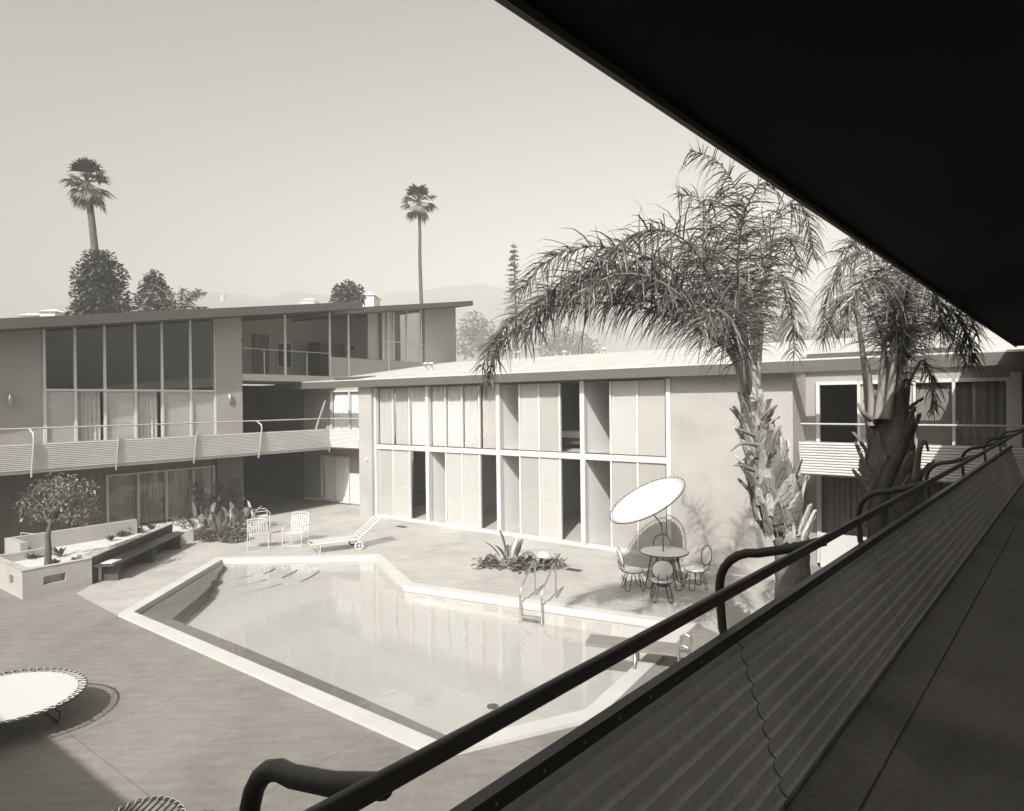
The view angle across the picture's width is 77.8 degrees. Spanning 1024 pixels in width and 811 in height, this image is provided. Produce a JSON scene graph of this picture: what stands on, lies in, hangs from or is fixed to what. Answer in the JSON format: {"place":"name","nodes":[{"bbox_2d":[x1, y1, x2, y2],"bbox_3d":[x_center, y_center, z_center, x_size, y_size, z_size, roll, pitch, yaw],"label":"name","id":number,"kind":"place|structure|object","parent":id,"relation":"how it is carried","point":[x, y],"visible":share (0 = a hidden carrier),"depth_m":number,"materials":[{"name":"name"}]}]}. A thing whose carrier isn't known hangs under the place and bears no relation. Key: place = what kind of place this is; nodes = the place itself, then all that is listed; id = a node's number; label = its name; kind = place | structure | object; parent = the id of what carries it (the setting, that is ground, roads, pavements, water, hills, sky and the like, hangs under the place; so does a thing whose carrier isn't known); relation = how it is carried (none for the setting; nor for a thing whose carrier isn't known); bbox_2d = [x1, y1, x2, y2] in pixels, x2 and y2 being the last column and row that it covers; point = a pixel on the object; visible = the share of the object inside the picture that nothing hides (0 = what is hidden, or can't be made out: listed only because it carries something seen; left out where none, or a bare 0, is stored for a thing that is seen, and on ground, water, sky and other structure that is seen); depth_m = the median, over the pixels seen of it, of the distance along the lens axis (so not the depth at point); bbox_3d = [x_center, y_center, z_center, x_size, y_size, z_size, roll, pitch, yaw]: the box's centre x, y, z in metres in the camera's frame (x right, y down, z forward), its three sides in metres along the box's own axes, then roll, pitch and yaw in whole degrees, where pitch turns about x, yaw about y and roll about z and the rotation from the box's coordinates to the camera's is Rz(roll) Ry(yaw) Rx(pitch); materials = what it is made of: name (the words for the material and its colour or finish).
{"place":"outdoors","nodes":[
{"label":"outdoors","id":0,"kind":"place"},
{"bbox_2d":[17,313,39,316],"bbox_3d":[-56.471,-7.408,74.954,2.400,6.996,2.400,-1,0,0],"label":"house","id":1,"kind":"structure","parent":0,"point":[31,315],"depth_m":74.06,"materials":[{"name":"white"}]},
{"bbox_2d":[36,309,65,315],"bbox_3d":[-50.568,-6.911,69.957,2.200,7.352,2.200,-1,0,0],"label":"house","id":2,"kind":"structure","parent":0,"point":[52,312],"depth_m":69.14,"materials":[{"name":"white"}]},
{"bbox_2d":[299,298,318,303],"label":"house","id":3,"kind":"structure","parent":0,"point":[308,301],"depth_m":256.76,"materials":[{"name":"white paint"}]},
{"bbox_2d":[344,291,380,306],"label":"house","id":4,"kind":"structure","parent":0,"point":[372,299],"depth_m":107.40,"materials":[{"name":"white paint"}]},
{"bbox_2d":[394,408,411,436],"bbox_3d":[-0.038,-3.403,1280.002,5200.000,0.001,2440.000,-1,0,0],"label":"terrain","id":5,"kind":"structure","parent":0,"point":[395,420],"depth_m":157.99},
{"bbox_2d":[400,183,437,363],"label":"fan palm","id":6,"kind":"object","parent":5,"relation":"on","point":[418,208],"visible":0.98,"depth_m":59.78,"materials":[{"name":"grey plant"}]},
{"bbox_2d":[456,311,507,359],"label":"hazy tree","id":7,"kind":"object","parent":5,"relation":"on","point":[472,330],"visible":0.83,"depth_m":208.48,"materials":[{"name":"grey plant"}]},
{"bbox_2d":[496,244,527,357],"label":"tiered conifer","id":8,"kind":"object","parent":5,"relation":"on","point":[513,269],"visible":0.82,"depth_m":84.83,"materials":[{"name":"grey plant"}]},
{"bbox_2d":[535,324,601,356],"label":"hazy tree","id":9,"kind":"object","parent":5,"relation":"on","point":[567,347],"visible":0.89,"depth_m":228.50,"materials":[{"name":"grey plant"}]},
{"bbox_2d":[763,311,812,342],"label":"hazy tree","id":10,"kind":"object","parent":5,"relation":"on","point":[796,329],"visible":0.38,"depth_m":228.55,"materials":[{"name":"grey plant"}]},
{"bbox_2d":[807,313,982,339],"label":"hazy tree","id":11,"kind":"object","parent":5,"relation":"on","point":[833,335],"visible":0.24,"depth_m":199.10,"materials":[{"name":"grey plant"}]},
{"bbox_2d":[0,451,822,810],"bbox_3d":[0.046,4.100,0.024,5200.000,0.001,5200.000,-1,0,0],"label":"ground","id":12,"kind":"structure","parent":0,"point":[146,713],"depth_m":7.92,"materials":[{"name":"concrete"}]},
{"bbox_2d":[0,668,87,725],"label":"sun shade bed","id":13,"kind":"object","parent":12,"relation":"on","point":[22,694],"visible":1,"depth_m":8.20,"materials":[{"name":"white fabric"}]},
{"bbox_2d":[0,546,101,599],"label":"planter","id":14,"kind":"object","parent":12,"relation":"on","point":[22,576],"visible":0.98,"depth_m":14.17,"materials":[{"name":"concrete"}]},
{"bbox_2d":[25,553,38,558],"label":"succulent","id":15,"kind":"object","parent":14,"relation":"on","point":[32,556],"visible":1,"depth_m":15.44,"materials":[{"name":"grey plant"}]},
{"bbox_2d":[52,558,59,563],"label":"succulent","id":16,"kind":"object","parent":14,"relation":"on","point":[54,560],"visible":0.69,"depth_m":14.75,"materials":[{"name":"grey plant"}]},
{"bbox_2d":[11,472,105,564],"bbox_3d":[-10.599,2.598,14.622,2.334,2.281,1.900,-1,0,0],"label":"tree","id":17,"kind":"object","parent":14,"relation":"on","point":[57,513],"visible":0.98,"depth_m":14.61,"materials":[{"name":"grey plant"}]},
{"bbox_2d":[52,547,65,555],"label":"succulent","id":18,"kind":"object","parent":14,"relation":"on","point":[60,552],"visible":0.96,"depth_m":15.65,"materials":[{"name":"grey plant"}]},
{"bbox_2d":[71,554,81,559],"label":"succulent","id":19,"kind":"object","parent":14,"relation":"on","point":[77,557],"visible":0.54,"depth_m":15.07,"materials":[{"name":"grey plant"}]},
{"bbox_2d":[58,157,115,263],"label":"fan palm","id":20,"kind":"object","parent":12,"relation":"on","point":[88,196],"visible":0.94,"depth_m":45.70,"materials":[{"name":"grey plant"}]},
{"bbox_2d":[63,249,136,314],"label":"dense tree","id":21,"kind":"object","parent":12,"relation":"on","point":[101,282],"visible":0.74,"depth_m":43.41,"materials":[{"name":"grey plant"}]},
{"bbox_2d":[5,513,228,583],"bbox_3d":[-11.272,3.731,18.420,3.349,0.780,7.709,-1,0,0],"label":"raised bed","id":22,"kind":"object","parent":12,"relation":"on","point":[94,544],"visible":0.61,"depth_m":17.12,"materials":[{"name":"white concrete"}]},
{"bbox_2d":[105,534,115,539],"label":"succulent","id":23,"kind":"object","parent":22,"relation":"on","point":[110,537],"visible":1,"depth_m":17.60,"materials":[{"name":"grey plant"}]},
{"bbox_2d":[116,530,125,535],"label":"succulent","id":24,"kind":"object","parent":22,"relation":"on","point":[121,533],"visible":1,"depth_m":18.10,"materials":[{"name":"grey plant"}]},
{"bbox_2d":[137,526,145,532],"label":"succulent","id":25,"kind":"object","parent":22,"relation":"on","point":[140,529],"visible":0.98,"depth_m":18.69,"materials":[{"name":"grey plant"}]},
{"bbox_2d":[146,523,157,529],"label":"succulent","id":26,"kind":"object","parent":22,"relation":"on","point":[150,527],"visible":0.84,"depth_m":19.00,"materials":[{"name":"grey plant"}]},
{"bbox_2d":[181,517,205,535],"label":"shrub","id":27,"kind":"object","parent":22,"relation":"on","point":[194,522],"visible":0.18,"depth_m":19.72,"materials":[{"name":"grey plant"}]},
{"bbox_2d":[187,481,209,519],"bbox_3d":[-10.387,3.304,20.977,0.772,1.660,0.789,-1,0,0],"label":"upright shrub","id":28,"kind":"object","parent":22,"relation":"in","point":[198,498],"visible":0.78,"depth_m":20.97,"materials":[{"name":"grey plant"}]},
{"bbox_2d":[204,480,223,516],"bbox_3d":[-10.042,3.320,21.423,0.741,1.628,0.654,-1,0,0],"label":"upright shrub","id":29,"kind":"object","parent":22,"relation":"in","point":[215,498],"visible":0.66,"depth_m":21.39,"materials":[{"name":"grey plant"}]},
{"bbox_2d":[112,795,185,810],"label":"corded chair","id":30,"kind":"object","parent":12,"relation":"on","point":[178,804],"visible":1,"depth_m":5.74,"materials":[{"name":"white metal"}]},
{"bbox_2d":[132,269,177,311],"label":"conical tree","id":31,"kind":"object","parent":12,"relation":"on","point":[150,281],"visible":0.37,"depth_m":48.98,"materials":[{"name":"grey plant"}]},
{"bbox_2d":[136,285,207,311],"bbox_3d":[-18.358,-1.217,33.913,5.163,10.655,3.303,-1,0,0],"label":"tree","id":32,"kind":"object","parent":12,"relation":"on","point":[194,296],"visible":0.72,"depth_m":33.80,"materials":[{"name":"grey plant"}]},
{"bbox_2d":[0,301,472,553],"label":"motel wing","id":33,"kind":"structure","parent":12,"relation":"on","point":[176,366],"depth_m":22.11,"materials":[{"name":"grey paint"}]},
{"bbox_2d":[106,465,215,526],"bbox_3d":[-11.323,2.958,20.598,0.222,1.740,3.390,0,0,36],"label":"ground window","id":34,"kind":"structure","parent":33,"relation":"in","point":[144,502],"depth_m":20.45,"materials":[{"name":"glass"}]},
{"bbox_2d":[0,418,332,477],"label":"balcony railing","id":35,"kind":"object","parent":33,"relation":"attached to","point":[29,457],"visible":1,"depth_m":18.94,"materials":[{"name":"metal"}]},
{"bbox_2d":[276,342,291,367],"bbox_3d":[-9.744,-2.148,27.150,0.060,1.100,0.720,0,0,36],"label":"terrace window","id":36,"kind":"structure","parent":33,"relation":"in","point":[279,345],"depth_m":27.07,"materials":[{"name":"glass"}]},
{"bbox_2d":[329,418,358,448],"bbox_3d":[-6.335,1.032,23.826,1.830,1.122,0.278,0,0,36],"label":"balcony railing","id":37,"kind":"object","parent":33,"relation":"attached to","point":[343,438],"visible":0.87,"depth_m":23.71,"materials":[{"name":"metal"}]},
{"bbox_2d":[329,279,366,305],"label":"round tree","id":38,"kind":"object","parent":12,"relation":"on","point":[350,293],"visible":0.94,"depth_m":54.59,"materials":[{"name":"grey plant"}]},
{"bbox_2d":[118,554,697,754],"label":"swimming pool","id":39,"kind":"structure","parent":12,"relation":"in","point":[380,644],"depth_m":11.77,"materials":[{"name":"liquid"}]},
{"bbox_2d":[519,561,556,626],"bbox_3d":[0.528,3.861,12.923,0.499,1.216,0.820,0,0,26],"label":"pool ladder","id":40,"kind":"object","parent":39,"relation":"attached to","point":[531,616],"visible":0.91,"depth_m":12.74,"materials":[{"name":"metal"}]},
{"bbox_2d":[585,633,700,669],"bbox_3d":[2.024,3.756,9.691,1.747,0.530,0.520,-1,0,19],"label":"diving board","id":41,"kind":"object","parent":12,"relation":"on","point":[680,650],"visible":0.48,"depth_m":9.65,"materials":[{"name":"metal"}]},
{"bbox_2d":[465,139,829,598],"bbox_3d":[2.517,0.285,7.712,5.554,7.483,3.286,-1,0,-31],"label":"feather palm","id":42,"kind":"object","parent":12,"relation":"on","point":[775,491],"visible":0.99,"depth_m":7.45,"materials":[{"name":"grey plant"}]},
{"bbox_2d":[274,329,1023,570],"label":"motel wing","id":43,"kind":"structure","parent":12,"relation":"on","point":[506,461],"depth_m":18.20,"materials":[{"name":"white paint"}]},
{"bbox_2d":[320,455,350,503],"bbox_3d":[-7.262,3.024,26.237,1.850,1.890,0.192,0,0,36],"label":"window","id":44,"kind":"structure","parent":43,"relation":"in","point":[337,468],"depth_m":26.25,"materials":[{"name":"grey glass"}]},
{"bbox_2d":[330,390,358,439],"bbox_3d":[-6.127,0.401,25.359,3.350,2.040,0.190,0,0,36],"label":"window frame","id":45,"kind":"structure","parent":43,"relation":"in","point":[345,401],"depth_m":25.90,"materials":[{"name":"white paint"}]},
{"bbox_2d":[562,429,579,443],"bbox_3d":[2.562,1.076,20.576,1.940,0.550,1.900,0,0,36],"label":"bed","id":46,"kind":"object","parent":43,"relation":"on","point":[570,436],"visible":0.1,"depth_m":19.97,"materials":[{"name":"fabric"}]},
{"bbox_2d":[817,476,951,562],"bbox_3d":[9.011,2.739,14.398,3.800,2.150,0.221,0,0,36],"label":"ground window","id":47,"kind":"structure","parent":43,"relation":"in","point":[838,498],"depth_m":15.31,"materials":[{"name":"grey glass"}]},
{"bbox_2d":[799,423,1023,481],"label":"balcony railing","id":48,"kind":"object","parent":43,"relation":"attached to","point":[832,458],"visible":0.41,"depth_m":13.25,"materials":[{"name":"metal"}]},
{"bbox_2d":[816,377,1010,446],"bbox_3d":[8.932,0.365,14.381,3.721,1.900,0.271,0,0,36],"label":"window frame","id":49,"kind":"structure","parent":43,"relation":"in","point":[979,401],"depth_m":13.81,"materials":[{"name":"white paint"}]},
{"bbox_2d":[495,0,1023,810],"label":"motel wing","id":50,"kind":"structure","parent":12,"relation":"on","point":[891,132],"depth_m":2.37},
{"bbox_2d":[239,428,1023,810],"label":"balcony railing","id":51,"kind":"object","parent":50,"relation":"attached to","point":[757,710],"visible":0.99,"depth_m":2.33,"materials":[{"name":"metal"}]},
{"bbox_2d":[808,234,993,537],"bbox_3d":[4.421,0.649,7.188,2.019,6.718,4.159,0,0,29],"label":"feather palm","id":52,"kind":"object","parent":12,"relation":"on","point":[892,457],"visible":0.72,"depth_m":6.89,"materials":[{"name":"grey plant"}]},
{"bbox_2d":[76,502,775,633],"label":"patio","id":53,"kind":"structure","parent":0,"point":[428,554],"depth_m":15.79,"materials":[{"name":"concrete"}]},
{"bbox_2d":[94,532,184,580],"bbox_3d":[-9.552,3.895,16.491,0.430,0.435,3.721,-1,0,-4],"label":"bench","id":54,"kind":"object","parent":53,"relation":"on","point":[145,552],"visible":0.98,"depth_m":16.54,"materials":[{"name":"grey concrete"}]},
{"bbox_2d":[101,559,121,563],"bbox_3d":[-9.441,3.671,14.948,0.281,0.025,0.352,-1,0,0],"label":"newspaper","id":55,"kind":"object","parent":54,"relation":"on","point":[110,561],"visible":1,"depth_m":14.91,"materials":[{"name":"white paper"}]},
{"bbox_2d":[167,501,234,539],"bbox_3d":[-9.533,3.489,19.582,1.724,1.234,1.867,-1,0,0],"label":"broad leaf plant","id":56,"kind":"object","parent":53,"relation":"on","point":[200,518],"visible":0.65,"depth_m":19.28,"materials":[{"name":"grey plant"}]},
{"bbox_2d":[198,522,224,541],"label":"shrub","id":57,"kind":"object","parent":53,"relation":"on","point":[207,537],"visible":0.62,"depth_m":19.13,"materials":[{"name":"grey plant"}]},
{"bbox_2d":[189,509,245,541],"bbox_3d":[-8.774,3.593,19.041,1.666,1.014,1.825,-1,0,-40],"label":"broad leaf plant","id":58,"kind":"object","parent":53,"relation":"on","point":[217,522],"visible":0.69,"depth_m":19.01,"materials":[{"name":"grey plant"}]},
{"bbox_2d":[218,522,246,542],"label":"shrub","id":59,"kind":"object","parent":53,"relation":"on","point":[232,538],"visible":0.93,"depth_m":18.92,"materials":[{"name":"grey plant"}]},
{"bbox_2d":[205,502,261,540],"bbox_3d":[-8.621,3.470,19.355,1.328,1.252,1.827,0,0,42],"label":"broad leaf plant","id":60,"kind":"object","parent":53,"relation":"on","point":[246,512],"visible":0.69,"depth_m":19.32,"materials":[{"name":"grey plant"}]},
{"bbox_2d":[226,478,244,519],"bbox_3d":[-9.610,3.273,22.021,0.708,1.570,0.677,-1,0,0],"label":"upright shrub","id":61,"kind":"object","parent":53,"relation":"on","point":[236,494],"visible":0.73,"depth_m":21.97,"materials":[{"name":"grey plant"}]},
{"bbox_2d":[247,500,269,529],"bbox_3d":[-8.455,3.613,21.169,0.653,0.914,0.584,-1,0,-30],"label":"lattice armchair","id":62,"kind":"object","parent":53,"relation":"on","point":[259,516],"visible":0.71,"depth_m":21.12,"materials":[{"name":"white paint"}]},
{"bbox_2d":[247,518,270,550],"bbox_3d":[-7.221,3.617,18.094,0.584,0.914,0.653,-1,0,-15],"label":"lattice armchair","id":63,"kind":"object","parent":53,"relation":"on","point":[266,533],"visible":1,"depth_m":17.89,"materials":[{"name":"white paint"}]},
{"bbox_2d":[282,512,309,546],"bbox_3d":[-6.274,3.604,18.480,0.584,0.914,0.653,-1,0,5],"label":"lattice armchair","id":64,"kind":"object","parent":53,"relation":"on","point":[300,528],"visible":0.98,"depth_m":18.66,"materials":[{"name":"white paint"}]},
{"bbox_2d":[307,514,380,553],"bbox_3d":[-4.719,3.622,17.871,1.984,0.856,0.724,-1,0,-28],"label":"chaise","id":65,"kind":"object","parent":53,"relation":"on","point":[339,540],"visible":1,"depth_m":17.77,"materials":[{"name":"white paint"}]},
{"bbox_2d":[471,553,507,568],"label":"plant","id":66,"kind":"object","parent":53,"relation":"on","point":[491,563],"visible":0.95,"depth_m":15.64,"materials":[{"name":"grey plant"}]},
{"bbox_2d":[484,530,535,567],"bbox_3d":[-0.161,3.537,15.540,1.053,0.968,1.394,-1,0,-21],"label":"broad leaf plant","id":67,"kind":"object","parent":53,"relation":"on","point":[513,550],"visible":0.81,"depth_m":15.76,"materials":[{"name":"grey plant"}]},
{"bbox_2d":[505,553,538,573],"bbox_3d":[0.210,3.875,15.457,0.856,0.459,0.823,0,0,27],"label":"plant","id":68,"kind":"object","parent":53,"relation":"on","point":[513,564],"visible":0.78,"depth_m":15.41,"materials":[{"name":"grey plant"}]},
{"bbox_2d":[516,556,547,571],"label":"plant","id":69,"kind":"object","parent":53,"relation":"on","point":[529,563],"visible":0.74,"depth_m":15.37,"materials":[{"name":"grey plant"}]},
{"bbox_2d":[537,551,549,569],"bbox_3d":[0.763,3.772,15.380,0.330,0.460,0.330,-1,0,0],"label":"garden lamp","id":70,"kind":"object","parent":53,"relation":"on","point":[543,554],"visible":1,"depth_m":15.29,"materials":[{"name":"white metal"}]},
{"bbox_2d":[531,553,568,570],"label":"plant","id":71,"kind":"object","parent":53,"relation":"on","point":[556,561],"visible":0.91,"depth_m":15.48,"materials":[{"name":"grey plant"}]},
{"bbox_2d":[616,547,644,591],"bbox_3d":[2.574,3.525,13.766,0.575,0.913,0.468,-1,0,-5],"label":"wire chair","id":72,"kind":"object","parent":53,"relation":"on","point":[633,570],"visible":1,"depth_m":13.66,"materials":[{"name":"white fabric"}]},
{"bbox_2d":[610,477,685,586],"bbox_3d":[3.069,2.818,14.417,1.654,2.326,1.863,-1,0,0],"label":"sunshade","id":73,"kind":"object","parent":53,"relation":"on","point":[647,499],"visible":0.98,"depth_m":14.33,"materials":[{"name":"white fabric"}]},
{"bbox_2d":[650,559,673,603],"bbox_3d":[3.047,3.525,12.918,0.468,0.913,0.575,-1,0,8],"label":"wire chair","id":74,"kind":"object","parent":53,"relation":"on","point":[662,572],"visible":1,"depth_m":12.70,"materials":[{"name":"white fabric"}]},
{"bbox_2d":[640,546,688,590],"bbox_3d":[3.365,3.599,14.022,1.068,0.762,1.068,-1,0,0],"label":"round table","id":75,"kind":"object","parent":53,"relation":"on","point":[670,552],"visible":0.97,"depth_m":13.91,"materials":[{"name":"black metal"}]},
{"bbox_2d":[653,534,677,576],"bbox_3d":[3.592,3.508,14.824,0.468,0.913,0.575,-1,0,-8],"label":"wire chair","id":76,"kind":"object","parent":53,"relation":"on","point":[657,540],"visible":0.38,"depth_m":15.02,"materials":[{"name":"white fabric"}]},
{"bbox_2d":[683,545,711,590],"bbox_3d":[4.024,3.509,13.782,0.575,0.913,0.468,-1,0,-12],"label":"wire chair","id":77,"kind":"object","parent":53,"relation":"on","point":[706,554],"visible":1,"depth_m":13.73,"materials":[{"name":"white fabric"}]},
{"bbox_2d":[0,0,952,317],"label":"sky","id":78,"kind":"structure","parent":0,"point":[257,148],"materials":[{"name":"grey"}]},
{"bbox_2d":[7,284,986,408],"bbox_3d":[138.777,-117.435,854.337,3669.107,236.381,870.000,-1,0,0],"label":"hills","id":79,"kind":"structure","parent":0,"point":[487,300],"depth_m":917.54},
{"bbox_2d":[220,294,224,301],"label":"house","id":80,"kind":"structure","parent":79,"relation":"on","point":[222,297],"depth_m":637.62,"materials":[{"name":"white paint"}]},
{"bbox_2d":[565,568,582,571],"bbox_3d":[1.501,3.982,15.386,0.400,0.014,0.200,0,0,36],"label":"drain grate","id":81,"kind":"object","parent":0,"point":[573,569],"visible":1,"depth_m":15.38,"materials":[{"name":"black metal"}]}
]}

